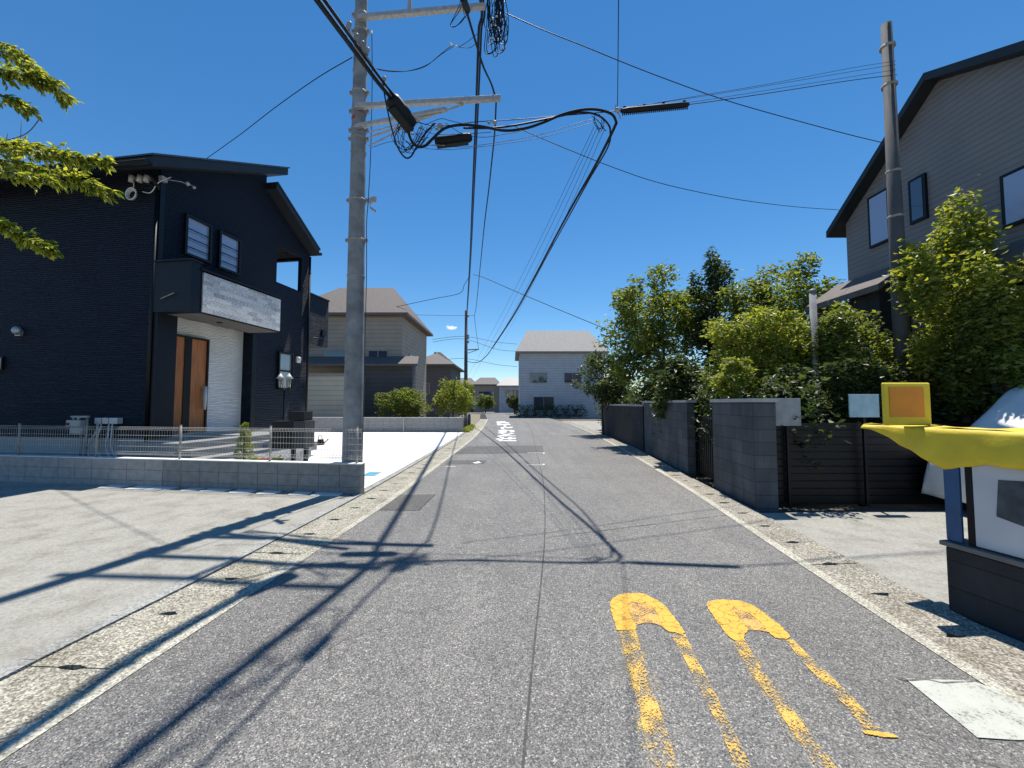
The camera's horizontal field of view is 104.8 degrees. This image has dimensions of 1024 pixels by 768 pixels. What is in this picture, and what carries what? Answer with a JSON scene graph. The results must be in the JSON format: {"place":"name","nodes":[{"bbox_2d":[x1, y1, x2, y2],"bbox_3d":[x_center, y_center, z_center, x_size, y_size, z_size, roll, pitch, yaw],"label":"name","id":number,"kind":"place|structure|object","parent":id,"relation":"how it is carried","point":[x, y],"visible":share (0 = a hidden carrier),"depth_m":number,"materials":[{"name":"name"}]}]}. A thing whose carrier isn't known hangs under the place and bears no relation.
{"place":"outdoors","nodes":[
{"label":"outdoors","id":0,"kind":"place"},
{"bbox_2d":[0,481,349,667],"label":"driveway","id":1,"kind":"structure","parent":0,"point":[74,558],"depth_m":4.46,"materials":[{"name":"beige concrete"}]},
{"bbox_2d":[0,42,124,260],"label":"maple tree","id":2,"kind":"object","parent":1,"relation":"on","point":[18,149],"visible":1,"depth_m":3.83,"materials":[{"name":"green plant"}]},
{"bbox_2d":[98,485,342,495],"bbox_3d":[-5.326,1.916,7.074,4.835,0.012,0.306,0,-3,8],"label":"wall footing","id":3,"kind":"object","parent":1,"relation":"on","point":[224,490],"depth_m":7.07,"materials":[{"name":"concrete"}]},
{"bbox_2d":[230,447,310,460],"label":"garden ground","id":4,"kind":"structure","parent":0,"point":[287,452],"depth_m":9.82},
{"bbox_2d":[66,416,89,455],"bbox_3d":[-9.781,1.207,8.889,0.507,0.986,0.165,0,-3,8],"label":"gas meter","id":5,"kind":"object","parent":4,"relation":"on","point":[78,423],"visible":0.9,"depth_m":8.87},
{"bbox_2d":[132,432,316,458],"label":"entrance steps","id":6,"kind":"structure","parent":4,"relation":"on","point":[231,445],"depth_m":8.83,"materials":[{"name":"concrete"}]},
{"bbox_2d":[233,421,254,459],"bbox_3d":[-5.387,1.208,7.951,0.415,0.912,0.429,0,-3,0],"label":"column conifer","id":7,"kind":"object","parent":4,"relation":"on","point":[245,424],"depth_m":7.92,"materials":[{"name":"green plant"}]},
{"bbox_2d":[277,373,293,420],"bbox_3d":[-6.351,0.903,10.969,0.460,2.400,0.220,0,-3,0],"label":"garden lantern","id":8,"kind":"object","parent":4,"relation":"on","point":[281,378],"visible":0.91,"depth_m":10.97,"materials":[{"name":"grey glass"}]},
{"bbox_2d":[271,411,314,460],"bbox_3d":[-4.523,1.271,8.142,0.687,1.405,0.410,0,-3,0],"label":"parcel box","id":9,"kind":"object","parent":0,"point":[299,419],"visible":0.9,"depth_m":7.97,"materials":[{"name":"metal"}]},
{"bbox_2d":[307,373,365,416],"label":"garage door","id":10,"kind":"structure","parent":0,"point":[325,394],"depth_m":24.19,"materials":[{"name":"metal"}]},
{"bbox_2d":[0,412,1023,767],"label":"road","id":11,"kind":"structure","parent":0,"point":[390,638],"depth_m":2.49,"materials":[{"name":"asphalt"}]},
{"bbox_2d":[0,419,487,760],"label":"kerb","id":12,"kind":"structure","parent":11,"relation":"on","point":[8,747],"depth_m":2.48,"materials":[{"name":"concrete"}]},
{"bbox_2d":[379,445,543,509],"bbox_3d":[-0.565,2.116,10.478,2.856,0.001,9.311,0,-3,4],"label":"road patch","id":13,"kind":"object","parent":11,"relation":"on","point":[408,502],"visible":1,"depth_m":10.86,"materials":[{"name":"asphalt"}]},
{"bbox_2d":[497,421,515,440],"bbox_3d":[-0.488,2.874,25.845,1.167,0.001,18.270,0,-3,-2],"label":"road lettering","id":14,"kind":"object","parent":11,"relation":"on","point":[502,432],"visible":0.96,"depth_m":22.46},
{"bbox_2d":[610,593,748,767],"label":"road marking","id":15,"kind":"object","parent":11,"relation":"on","point":[619,609],"visible":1,"depth_m":2.63,"materials":[{"name":"yellow paint"}]},
{"bbox_2d":[419,429,973,767],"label":"road seam","id":16,"kind":"object","parent":11,"relation":"on","point":[526,727],"visible":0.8,"depth_m":2.28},
{"bbox_2d":[561,421,1023,706],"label":"kerb","id":17,"kind":"structure","parent":11,"relation":"on","point":[969,669],"depth_m":3.01,"materials":[{"name":"concrete"}]},
{"bbox_2d":[707,599,897,767],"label":"road marking","id":18,"kind":"object","parent":11,"relation":"on","point":[734,623],"visible":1,"depth_m":2.71,"materials":[{"name":"yellow paint"}]},
{"bbox_2d":[905,678,1023,739],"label":"pale patch","id":19,"kind":"object","parent":11,"relation":"on","point":[954,700],"visible":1,"depth_m":2.08,"materials":[{"name":"concrete"}]},
{"bbox_2d":[0,0,1023,397],"label":"sky","id":20,"kind":"structure","parent":0,"point":[173,77],"materials":[{"name":"blue"}]},
{"bbox_2d":[515,126,837,209],"bbox_3d":[4.595,-4.509,8.908,9.837,0.845,0.371,1,-3,-24],"label":"overhead cable","id":21,"kind":"object","parent":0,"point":[666,184],"visible":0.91,"depth_m":8.10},
{"bbox_2d":[463,412,966,512],"bbox_3d":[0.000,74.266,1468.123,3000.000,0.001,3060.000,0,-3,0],"label":"ground","id":22,"kind":"structure","parent":0,"point":[783,508],"depth_m":6.41,"materials":[{"name":"concrete"}]},
{"bbox_2d":[0,454,167,486],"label":"block wall","id":23,"kind":"structure","parent":22,"relation":"on","point":[103,470],"depth_m":7.69,"materials":[{"name":"concrete"}]},
{"bbox_2d":[0,423,361,462],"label":"fence","id":24,"kind":"object","parent":23,"relation":"on","point":[96,445],"visible":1,"depth_m":7.45,"materials":[{"name":"metal"}]},
{"bbox_2d":[0,153,329,456],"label":"navy house","id":25,"kind":"structure","parent":22,"relation":"on","point":[158,296],"depth_m":9.66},
{"bbox_2d":[87,418,101,455],"bbox_3d":[-9.386,1.273,9.094,0.859,0.984,0.150,0,-3,8],"label":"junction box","id":26,"kind":"object","parent":25,"relation":"attached to","point":[98,421],"visible":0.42,"depth_m":9.08,"materials":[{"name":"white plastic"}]},
{"bbox_2d":[102,418,110,456],"bbox_3d":[-9.244,1.256,9.074,0.365,0.953,0.150,0,-3,8],"label":"junction box","id":27,"kind":"object","parent":25,"relation":"attached to","point":[105,420],"visible":0.76,"depth_m":9.04,"materials":[{"name":"white plastic"}]},
{"bbox_2d":[109,418,122,456],"bbox_3d":[-9.055,1.252,9.046,0.368,0.950,0.150,0,-3,8],"label":"junction box","id":28,"kind":"object","parent":25,"relation":"attached to","point":[112,421],"visible":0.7,"depth_m":9.02,"materials":[{"name":"white plastic"}]},
{"bbox_2d":[173,334,209,433],"bbox_3d":[-8.293,0.008,10.126,0.220,2.484,1.134,0,-3,8],"label":"door","id":29,"kind":"structure","parent":25,"relation":"in","point":[192,353],"depth_m":10.25,"materials":[{"name":"brown wood"}]},
{"bbox_2d":[183,213,212,263],"bbox_3d":[-8.090,-3.739,10.189,0.096,1.040,0.736,0,-3,8],"label":"window","id":30,"kind":"structure","parent":25,"relation":"in","point":[198,234],"depth_m":10.19,"materials":[{"name":"blue"}]},
{"bbox_2d":[217,230,241,275],"bbox_3d":[-7.950,-3.679,11.123,0.096,1.054,0.716,0,-3,8],"label":"window","id":31,"kind":"structure","parent":25,"relation":"in","point":[229,250],"depth_m":11.11,"materials":[{"name":"grey"}]},
{"bbox_2d":[276,351,293,389],"bbox_3d":[-7.620,-0.433,13.267,0.068,1.256,0.698,0,-3,8],"label":"window","id":32,"kind":"structure","parent":25,"relation":"in","point":[285,361],"depth_m":13.26,"materials":[{"name":"grey"}]},
{"bbox_2d":[162,458,364,495],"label":"block wall","id":33,"kind":"structure","parent":22,"relation":"on","point":[308,476],"depth_m":7.10,"materials":[{"name":"concrete"}]},
{"bbox_2d":[308,288,432,416],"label":"beige house","id":34,"kind":"structure","parent":22,"relation":"on","point":[395,338],"depth_m":28.18,"materials":[{"name":"brown tile"}]},
{"bbox_2d":[323,350,344,366],"bbox_3d":[-12.553,-1.815,28.091,1.800,1.200,0.062,0,-3,0],"label":"window","id":35,"kind":"structure","parent":34,"relation":"in","point":[326,353],"depth_m":28.08,"materials":[{"name":"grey glass"}]},
{"bbox_2d":[368,350,387,356],"bbox_3d":[-9.553,-1.815,28.091,1.400,1.200,0.062,0,-3,0],"label":"window","id":36,"kind":"structure","parent":34,"relation":"in","point":[371,353],"depth_m":28.08,"materials":[{"name":"black glass"}]},
{"bbox_2d":[308,432,462,488],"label":"forecourt","id":37,"kind":"structure","parent":22,"relation":"on","point":[388,449],"depth_m":13.68,"materials":[{"name":"concrete"}]},
{"bbox_2d":[342,0,500,462],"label":"utility pole","id":38,"kind":"object","parent":37,"relation":"on","point":[354,364],"visible":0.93,"depth_m":7.32,"materials":[{"name":"concrete"}]},
{"bbox_2d":[207,57,352,157],"bbox_3d":[-5.930,-6.337,9.436,6.923,0.422,0.047,-2,-3,33],"label":"overhead cable","id":39,"kind":"object","parent":38,"relation":"attached to","point":[282,102],"visible":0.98,"depth_m":8.92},
{"bbox_2d":[376,34,476,71],"bbox_3d":[-1.601,-6.232,7.417,1.894,0.754,0.010,0,-3,0],"label":"wire loop","id":40,"kind":"object","parent":38,"relation":"hanging from","point":[430,62],"visible":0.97,"depth_m":7.40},
{"bbox_2d":[484,0,508,56],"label":"wire loop","id":41,"kind":"object","parent":38,"relation":"hanging from","point":[498,6],"visible":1,"depth_m":7.33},
{"bbox_2d":[312,417,462,431],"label":"block wall","id":42,"kind":"structure","parent":22,"relation":"on","point":[415,424],"depth_m":21.72,"materials":[{"name":"concrete"}]},
{"bbox_2d":[426,352,463,416],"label":"grey house","id":43,"kind":"structure","parent":22,"relation":"on","point":[439,365],"depth_m":42.09,"materials":[{"name":"paint"}]},
{"bbox_2d":[460,414,479,424],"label":"verge","id":44,"kind":"structure","parent":22,"relation":"on","point":[475,418],"depth_m":42.60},
{"bbox_2d":[374,387,433,416],"bbox_3d":[-6.815,1.538,24.955,3.681,2.707,2.822,0,-3,0],"label":"roadside bush","id":45,"kind":"object","parent":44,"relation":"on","point":[408,400],"visible":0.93,"depth_m":24.55,"materials":[{"name":"green plant"}]},
{"bbox_2d":[431,377,475,416],"bbox_3d":[-3.817,1.253,25.981,2.996,3.377,3.051,0,-3,0],"label":"roadside bush","id":46,"kind":"object","parent":44,"relation":"on","point":[463,396],"visible":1,"depth_m":25.63,"materials":[{"name":"green plant"}]},
{"bbox_2d":[464,310,478,414],"bbox_3d":[-3.627,-1.633,34.956,1.392,9.953,0.425,-1,-3,17],"label":"utility pole","id":47,"kind":"object","parent":44,"relation":"on","point":[466,338],"visible":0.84,"depth_m":35.07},
{"bbox_2d":[314,0,617,362],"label":"overhead cable","id":48,"kind":"object","parent":47,"relation":"attached to","point":[329,16],"visible":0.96,"depth_m":6.11,"materials":[{"name":"rubber"}]},
{"bbox_2d":[346,21,385,81],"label":"cable clamps","id":49,"kind":"object","parent":48,"relation":"attached to","point":[356,37],"visible":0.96,"depth_m":4.66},
{"bbox_2d":[386,93,416,132],"bbox_3d":[-1.608,-3.946,5.752,0.220,0.342,0.484,-2,-3,29],"label":"splice closure","id":50,"kind":"object","parent":48,"relation":"attached to","point":[401,113],"visible":0.94,"depth_m":5.67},
{"bbox_2d":[382,82,435,158],"bbox_3d":[-1.551,-3.982,5.904,0.819,1.258,0.024,0,-3,0],"label":"wire loop","id":51,"kind":"object","parent":50,"relation":"hanging from","point":[425,133],"visible":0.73,"depth_m":5.88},
{"bbox_2d":[391,123,431,153],"bbox_3d":[-1.536,-3.811,6.046,0.629,0.569,0.008,0,-3,0],"label":"wire loop","id":52,"kind":"object","parent":48,"relation":"hanging from","point":[410,145],"visible":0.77,"depth_m":6.04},
{"bbox_2d":[414,118,521,145],"bbox_3d":[-0.726,-3.968,6.204,1.776,0.465,0.008,0,-3,0],"label":"wire loop","id":53,"kind":"object","parent":48,"relation":"attached to","point":[456,130],"visible":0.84,"depth_m":6.20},
{"bbox_2d":[463,111,610,346],"bbox_3d":[0.112,-3.604,18.281,2.507,0.574,23.927,0,-3,-2],"label":"overhead cable","id":54,"kind":"object","parent":48,"relation":"attached to","point":[567,114],"visible":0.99,"depth_m":6.44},
{"bbox_2d":[372,119,596,149],"bbox_3d":[-0.437,-4.094,6.460,3.700,0.528,0.007,0,-3,0],"label":"wire loop","id":55,"kind":"object","parent":54,"relation":"hanging from","point":[496,142],"visible":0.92,"depth_m":6.45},
{"bbox_2d":[434,133,471,148],"bbox_3d":[-0.963,-4.003,6.481,0.621,0.260,0.150,0,-3,-5],"label":"splice closure","id":56,"kind":"object","parent":55,"relation":"hanging from","point":[455,140],"visible":0.91,"depth_m":6.43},
{"bbox_2d":[466,0,485,314],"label":"power cable","id":57,"kind":"object","parent":47,"relation":"attached to","point":[479,42],"visible":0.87,"depth_m":10.46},
{"bbox_2d":[466,10,496,348],"bbox_3d":[-1.500,-4.781,15.678,2.086,1.594,38.816,0,-3,-1],"label":"power cable","id":58,"kind":"object","parent":47,"relation":"attached to","point":[474,38],"visible":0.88,"depth_m":7.74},
{"bbox_2d":[472,378,499,411],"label":"distant house","id":59,"kind":"structure","parent":22,"relation":"on","point":[485,386],"depth_m":78.00,"materials":[{"name":"grey tile"}]},
{"bbox_2d":[476,394,495,412],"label":"distant tree","id":60,"kind":"object","parent":22,"relation":"on","point":[488,401],"visible":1,"depth_m":65.30,"materials":[{"name":"green plant"}]},
{"bbox_2d":[496,378,518,412],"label":"distant house","id":61,"kind":"structure","parent":22,"relation":"on","point":[508,386],"depth_m":69.96,"materials":[{"name":"grey tile"}]},
{"bbox_2d":[505,394,518,412],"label":"distant tree","id":62,"kind":"object","parent":22,"relation":"on","point":[513,401],"visible":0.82,"depth_m":59.36,"materials":[{"name":"green plant"}]},
{"bbox_2d":[480,414,561,420],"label":"gutter bed","id":63,"kind":"object","parent":22,"relation":"on","point":[482,416],"visible":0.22,"depth_m":46.48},
{"bbox_2d":[0,432,464,680],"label":"kerb edging","id":64,"kind":"object","parent":63,"relation":"on","point":[16,666],"visible":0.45,"depth_m":3.21,"materials":[{"name":"concrete"}]},
{"bbox_2d":[0,419,486,744],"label":"gutter","id":65,"kind":"object","parent":63,"relation":"on","point":[34,693],"visible":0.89,"depth_m":2.83,"materials":[{"name":"concrete"}]},
{"bbox_2d":[569,346,628,434],"bbox_3d":[4.584,0.288,20.008,3.237,4.707,3.006,0,-3,0],"label":"tree","id":66,"kind":"object","parent":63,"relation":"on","point":[606,392],"visible":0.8,"depth_m":19.69,"materials":[{"name":"green plant"}]},
{"bbox_2d":[563,421,1023,696],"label":"gutter","id":67,"kind":"object","parent":63,"relation":"on","point":[995,656],"visible":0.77,"depth_m":3.21,"materials":[{"name":"concrete"}]},
{"bbox_2d":[513,403,588,418],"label":"garden hedge","id":68,"kind":"object","parent":22,"relation":"on","point":[534,412],"visible":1,"depth_m":43.78,"materials":[{"name":"green plant"}]},
{"bbox_2d":[515,331,608,417],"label":"white house","id":69,"kind":"structure","parent":22,"relation":"on","point":[550,362],"depth_m":46.10,"materials":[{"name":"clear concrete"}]},
{"bbox_2d":[530,373,546,382],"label":"window","id":70,"kind":"structure","parent":69,"relation":"in","point":[534,377],"depth_m":46.03,"materials":[{"name":"grey glass"}]},
{"bbox_2d":[533,397,553,409],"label":"window","id":71,"kind":"structure","parent":69,"relation":"in","point":[541,401],"depth_m":45.90,"materials":[{"name":"black glass"}]},
{"bbox_2d":[564,373,580,382],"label":"window","id":72,"kind":"structure","parent":69,"relation":"in","point":[568,377],"depth_m":46.04,"materials":[{"name":"grey glass"}]},
{"bbox_2d":[568,421,601,432],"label":"lane","id":73,"kind":"structure","parent":22,"relation":"on","point":[595,425],"depth_m":29.87,"materials":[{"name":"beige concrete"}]},
{"bbox_2d":[603,404,644,452],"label":"garden wall","id":74,"kind":"structure","parent":22,"relation":"on","point":[620,426],"depth_m":15.71,"materials":[{"name":"concrete"}]},
{"bbox_2d":[593,259,722,399],"bbox_3d":[5.890,-1.157,15.265,4.533,7.120,3.684,1,-3,-25],"label":"garden tree","id":75,"kind":"object","parent":22,"relation":"on","point":[649,341],"visible":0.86,"depth_m":14.84,"materials":[{"name":"green plant"}]},
{"bbox_2d":[643,400,696,477],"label":"garden wall","id":76,"kind":"structure","parent":22,"relation":"on","point":[672,444],"depth_m":9.91,"materials":[{"name":"concrete"}]},
{"bbox_2d":[650,353,712,420],"bbox_3d":[4.466,0.670,10.547,1.699,3.013,1.722,0,-3,0],"label":"garden shrub","id":77,"kind":"object","parent":22,"relation":"on","point":[673,383],"visible":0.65,"depth_m":10.19,"materials":[{"name":"green plant"}]},
{"bbox_2d":[682,246,743,369],"bbox_3d":[7.304,-1.368,14.152,2.341,7.431,1.969,0,-3,0],"label":"conifer","id":78,"kind":"object","parent":22,"relation":"on","point":[716,278],"visible":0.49,"depth_m":13.93,"materials":[{"name":"green plant"}]},
{"bbox_2d":[595,352,851,498],"bbox_3d":[5.309,1.401,15.370,1.940,3.423,18.984,0,-3,4],"label":"garden hedge","id":79,"kind":"object","parent":22,"relation":"on","point":[640,396],"visible":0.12,"depth_m":7.48,"materials":[{"name":"green plant"}]},
{"bbox_2d":[707,356,757,398],"bbox_3d":[4.152,0.745,7.403,0.807,2.546,1.012,-2,-4,39],"label":"garden shrub","id":80,"kind":"object","parent":22,"relation":"on","point":[726,381],"visible":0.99,"depth_m":7.27,"materials":[{"name":"green plant"}]},
{"bbox_2d":[629,307,837,412],"bbox_3d":[6.995,1.036,15.135,2.700,5.507,14.861,0,-3,4],"label":"garden hedge","id":81,"kind":"object","parent":22,"relation":"on","point":[697,360],"visible":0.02,"depth_m":12.69,"materials":[{"name":"green plant"}]},
{"bbox_2d":[710,398,778,512],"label":"garden wall","id":82,"kind":"structure","parent":22,"relation":"on","point":[745,452],"depth_m":6.26,"materials":[{"name":"concrete"}]},
{"bbox_2d":[695,412,713,478],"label":"garden gate","id":83,"kind":"structure","parent":82,"relation":"attached to","point":[705,454],"depth_m":8.46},
{"bbox_2d":[693,304,830,394],"bbox_3d":[5.526,0.159,8.656,2.864,3.845,2.036,0,-3,0],"label":"garden tree","id":84,"kind":"object","parent":22,"relation":"on","point":[760,339],"visible":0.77,"depth_m":8.21,"materials":[{"name":"green plant"}]},
{"bbox_2d":[704,251,848,391],"bbox_3d":[8.301,-0.921,12.214,4.459,6.352,3.053,-1,-3,19],"label":"garden tree","id":85,"kind":"object","parent":22,"relation":"on","point":[796,294],"visible":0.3,"depth_m":12.18,"materials":[{"name":"green plant"}]},
{"bbox_2d":[775,398,800,505],"bbox_3d":[4.364,1.068,6.225,0.400,1.681,0.060,0,-3,0],"label":"notice plate","id":86,"kind":"object","parent":22,"relation":"on","point":[787,410],"visible":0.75,"depth_m":6.22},
{"bbox_2d":[808,289,819,396],"bbox_3d":[6.101,0.054,7.907,0.150,3.973,0.146,0,-3,0],"label":"concrete post","id":87,"kind":"object","parent":22,"relation":"on","point":[813,306],"visible":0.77,"depth_m":7.93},
{"bbox_2d":[796,300,924,404],"bbox_3d":[6.989,0.090,7.978,2.069,3.919,2.097,2,-4,-38],"label":"garden tree","id":88,"kind":"object","parent":22,"relation":"on","point":[839,334],"visible":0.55,"depth_m":7.72,"materials":[{"name":"green plant"}]},
{"bbox_2d":[848,394,879,505],"bbox_3d":[5.533,1.034,6.186,0.470,1.745,0.060,0,-3,0],"label":"notice plate","id":89,"kind":"object","parent":22,"relation":"on","point":[863,406],"visible":1,"depth_m":6.19,"materials":[{"name":"metal"}]},
{"bbox_2d":[776,422,972,506],"bbox_3d":[6.275,1.289,6.324,4.350,1.350,0.100,0,-3,0],"label":"slat fence","id":90,"kind":"object","parent":22,"relation":"on","point":[896,472],"visible":0.34,"depth_m":6.28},
{"bbox_2d":[763,350,1000,422],"bbox_3d":[6.743,0.681,7.272,4.711,2.669,0.972,0,-3,0],"label":"garden hedge","id":91,"kind":"object","parent":22,"relation":"on","point":[856,381],"visible":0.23,"depth_m":7.14,"materials":[{"name":"green plant"}]},
{"bbox_2d":[762,511,1023,645],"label":"apron","id":92,"kind":"object","parent":22,"relation":"on","point":[906,549],"depth_m":4.61,"materials":[{"name":"beige concrete"}]},
{"bbox_2d":[921,385,1023,502],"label":"covered car","id":93,"kind":"object","parent":92,"relation":"on","point":[1006,410],"visible":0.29,"depth_m":5.87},
{"bbox_2d":[939,538,1023,642],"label":"wall","id":94,"kind":"structure","parent":92,"relation":"on","point":[985,587],"depth_m":2.82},
{"bbox_2d":[943,468,963,543],"bbox_3d":[3.401,0.856,3.040,0.043,0.710,0.095,0,-3,-10],"label":"blue post","id":95,"kind":"object","parent":94,"relation":"on","point":[953,507],"visible":0.86,"depth_m":3.02,"materials":[{"name":"plastic"}]},
{"bbox_2d":[946,428,988,546],"bbox_3d":[3.735,0.734,1.984,0.310,0.850,3.300,0,-3,-10],"label":"support post","id":96,"kind":"object","parent":94,"relation":"on","point":[970,507],"visible":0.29,"depth_m":2.94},
{"bbox_2d":[861,423,1023,469],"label":"yellow sheet","id":97,"kind":"object","parent":96,"relation":"on","point":[941,446],"visible":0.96,"depth_m":2.98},
{"bbox_2d":[881,383,931,424],"bbox_3d":[3.360,0.169,3.358,0.407,0.364,0.036,0,-3,0],"label":"square sign","id":98,"kind":"object","parent":97,"relation":"on","point":[906,403],"visible":1,"depth_m":3.34,"materials":[{"name":"plastic"}]},
{"bbox_2d":[972,465,1023,558],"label":"poster board","id":99,"kind":"object","parent":94,"relation":"on","point":[998,494],"visible":0.93,"depth_m":2.78,"materials":[{"name":"plastic"}]},
{"bbox_2d":[879,20,912,381],"bbox_3d":[7.465,-2.575,7.636,0.280,9.199,0.280,0,-3,0],"label":"utility pole","id":100,"kind":"object","parent":22,"relation":"on","point":[901,329],"visible":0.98,"depth_m":7.64,"materials":[{"name":"concrete"}]},
{"bbox_2d":[416,74,896,125],"bbox_3d":[3.020,-5.110,6.700,9.322,2.066,0.628,0,-3,-9],"label":"overhead cable","id":101,"kind":"object","parent":100,"relation":"attached to","point":[675,105],"visible":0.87,"depth_m":6.43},
{"bbox_2d":[620,100,689,115],"bbox_3d":[2.307,-4.463,6.378,1.080,0.175,0.090,0,-3,5],"label":"splice closure","id":102,"kind":"object","parent":101,"relation":"attached to","point":[683,105],"visible":1,"depth_m":6.35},
{"bbox_2d":[506,13,880,142],"bbox_3d":[4.389,-6.225,8.542,9.326,1.267,0.597,1,-3,-12],"label":"overhead cable","id":103,"kind":"object","parent":100,"relation":"attached to","point":[679,83],"visible":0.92,"depth_m":8.26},
{"bbox_2d":[622,61,893,108],"bbox_3d":[4.641,-5.407,6.956,5.934,1.920,0.250,1,-3,-12],"label":"overhead cable","id":104,"kind":"object","parent":100,"relation":"attached to","point":[764,84],"visible":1,"depth_m":6.83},
{"bbox_2d":[630,64,895,106],"bbox_3d":[4.639,-5.380,6.955,5.930,1.830,0.250,1,-3,-12],"label":"overhead cable","id":105,"kind":"object","parent":100,"relation":"attached to","point":[760,86],"visible":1,"depth_m":6.79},
{"bbox_2d":[689,69,895,102],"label":"overhead cable","id":106,"kind":"object","parent":100,"relation":"attached to","point":[789,86],"visible":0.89,"depth_m":6.98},
{"bbox_2d":[805,40,1023,422],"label":"gabled house","id":107,"kind":"structure","parent":22,"relation":"on","point":[961,124],"depth_m":8.22,"materials":[{"name":"grey"}]},
{"bbox_2d":[867,187,888,248],"bbox_3d":[8.966,-4.037,9.615,0.064,1.290,0.563,0,-3,0],"label":"window","id":108,"kind":"structure","parent":107,"relation":"in","point":[877,203],"depth_m":9.64,"materials":[{"name":"blue"}]},
{"bbox_2d":[908,173,928,224],"bbox_3d":[8.966,-4.079,8.705,0.064,0.999,0.355,0,-3,0],"label":"window","id":109,"kind":"structure","parent":107,"relation":"in","point":[917,187],"depth_m":8.66,"materials":[{"name":"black glass"}]},
{"bbox_2d":[999,165,1023,228],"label":"window","id":110,"kind":"structure","parent":107,"relation":"in","point":[1012,182],"depth_m":7.04,"materials":[{"name":"blue"}]},
{"bbox_2d":[882,174,1023,422],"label":"garden tree","id":111,"kind":"object","parent":22,"relation":"on","point":[961,252],"visible":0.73,"depth_m":6.94,"materials":[{"name":"green plant"}]},
{"bbox_2d":[923,275,1023,420],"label":"garden tree","id":112,"kind":"object","parent":22,"relation":"on","point":[1008,368],"visible":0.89,"depth_m":6.44,"materials":[{"name":"green plant"}]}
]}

